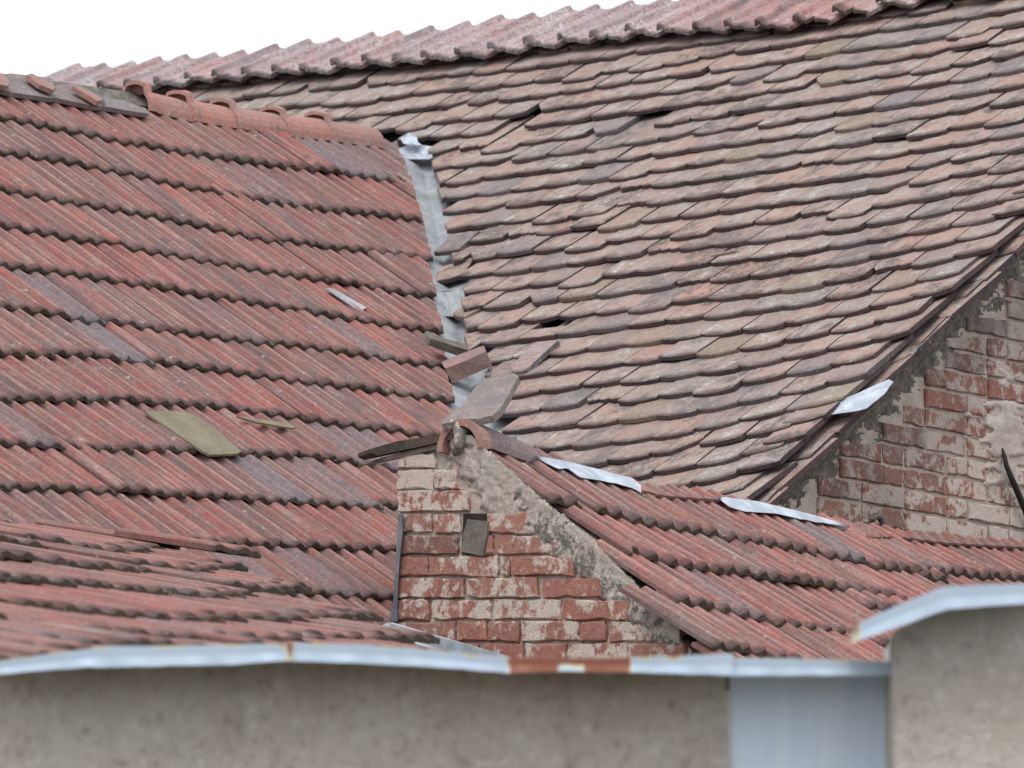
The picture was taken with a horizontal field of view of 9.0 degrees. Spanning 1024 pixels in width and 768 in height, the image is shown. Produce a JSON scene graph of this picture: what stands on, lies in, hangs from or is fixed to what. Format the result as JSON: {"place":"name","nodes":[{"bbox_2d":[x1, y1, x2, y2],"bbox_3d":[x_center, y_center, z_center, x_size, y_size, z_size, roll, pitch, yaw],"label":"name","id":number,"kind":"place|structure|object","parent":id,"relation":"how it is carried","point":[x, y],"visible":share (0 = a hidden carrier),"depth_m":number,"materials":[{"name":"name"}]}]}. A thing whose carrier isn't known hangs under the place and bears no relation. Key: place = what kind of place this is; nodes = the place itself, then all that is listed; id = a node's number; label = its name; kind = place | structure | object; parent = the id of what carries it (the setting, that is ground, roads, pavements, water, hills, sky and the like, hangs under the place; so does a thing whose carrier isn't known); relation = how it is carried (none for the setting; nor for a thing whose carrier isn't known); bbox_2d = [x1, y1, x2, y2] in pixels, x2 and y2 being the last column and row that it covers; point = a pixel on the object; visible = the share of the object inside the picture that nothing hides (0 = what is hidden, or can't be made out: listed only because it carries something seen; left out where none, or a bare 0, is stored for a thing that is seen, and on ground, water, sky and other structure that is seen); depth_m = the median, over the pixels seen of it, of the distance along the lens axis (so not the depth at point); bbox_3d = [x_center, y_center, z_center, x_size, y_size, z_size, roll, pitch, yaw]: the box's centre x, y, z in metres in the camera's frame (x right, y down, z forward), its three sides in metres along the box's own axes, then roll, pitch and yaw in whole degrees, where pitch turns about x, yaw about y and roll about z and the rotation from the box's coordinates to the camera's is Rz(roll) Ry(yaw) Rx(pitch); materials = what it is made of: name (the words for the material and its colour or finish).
{"place":"outdoors","nodes":[
{"label":"outdoors","id":0,"kind":"place"},
{"bbox_2d":[0,0,677,76],"label":"sky","id":1,"kind":"structure","parent":0,"point":[41,38],"materials":[{"name":"white"}]},
{"label":"ground","id":2,"kind":"structure","parent":0,"visible":0},
{"bbox_2d":[0,73,454,660],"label":"house wing","id":3,"kind":"structure","parent":2,"relation":"on","point":[220,365],"depth_m":21.37,"materials":[{"name":"red tile"}]},
{"bbox_2d":[421,331,469,354],"bbox_3d":[-0.229,-0.138,22.782,0.178,0.090,0.068,5,-10,-32],"label":"broken tile","id":4,"kind":"object","parent":3,"relation":"on","point":[442,343],"visible":1,"depth_m":22.75,"materials":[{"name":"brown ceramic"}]},
{"bbox_2d":[0,643,890,767],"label":"rendered wall","id":5,"kind":"structure","parent":2,"relation":"on","point":[297,705],"depth_m":12.19,"materials":[{"name":"paint"}]},
{"bbox_2d":[44,0,1023,540],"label":"old house","id":6,"kind":"structure","parent":2,"relation":"on","point":[840,332],"depth_m":23.10,"materials":[{"name":"tile"}]},
{"bbox_2d":[434,258,474,284],"bbox_3d":[-0.212,-0.411,23.888,0.137,0.022,0.151,-16,19,21],"label":"broken tile","id":7,"kind":"object","parent":6,"relation":"on","point":[446,274],"visible":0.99,"depth_m":23.87,"materials":[{"name":"ceramic"}]},
{"bbox_2d":[434,231,479,255],"bbox_3d":[-0.205,-0.520,24.107,0.128,0.018,0.144,-6,27,42],"label":"broken tile","id":8,"kind":"object","parent":6,"relation":"on","point":[455,240],"visible":1,"depth_m":24.09,"materials":[{"name":"ceramic"}]},
{"bbox_2d":[442,346,491,382],"bbox_3d":[-0.158,-0.067,22.705,0.178,0.139,0.103,0,-9,0],"label":"loose brick","id":9,"kind":"object","parent":6,"relation":"on","point":[464,365],"visible":1,"depth_m":22.67,"materials":[{"name":"brick"}]},
{"bbox_2d":[453,294,498,320],"bbox_3d":[-0.131,-0.272,23.384,0.151,0.021,0.106,-31,20,-21],"label":"broken tile","id":10,"kind":"object","parent":6,"relation":"on","point":[460,314],"visible":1,"depth_m":23.35,"materials":[{"name":"ceramic"}]},
{"bbox_2d":[484,345,531,377],"bbox_3d":[0.015,-0.068,22.673,0.217,0.020,0.137,-36,22,-28],"label":"broken tile","id":11,"kind":"object","parent":6,"relation":"on","point":[505,365],"visible":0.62,"depth_m":22.69,"materials":[{"name":"ceramic"}]},
{"bbox_2d":[511,340,559,374],"bbox_3d":[0.067,-0.088,22.602,0.103,0.018,0.216,-5,27,42],"label":"broken tile","id":12,"kind":"object","parent":6,"relation":"on","point":[533,356],"visible":0.9,"depth_m":22.59,"materials":[{"name":"ceramic"}]},
{"bbox_2d":[711,249,737,256],"bbox_3d":[0.744,-0.454,22.831,0.105,0.032,0.024,-6,-10,34],"label":"tile splinter","id":13,"kind":"object","parent":6,"relation":"on","point":[718,254],"visible":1,"depth_m":22.82,"materials":[{"name":"ceramic"}]},
{"bbox_2d":[358,373,1023,767],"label":"brick annex","id":14,"kind":"object","parent":2,"relation":"on","point":[510,547],"visible":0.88,"depth_m":19.48,"materials":[{"name":"ceramic"}]},
{"bbox_2d":[844,584,1023,767],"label":"rendered wall","id":15,"kind":"structure","parent":2,"relation":"on","point":[954,655],"depth_m":11.92,"materials":[{"name":"paint"}]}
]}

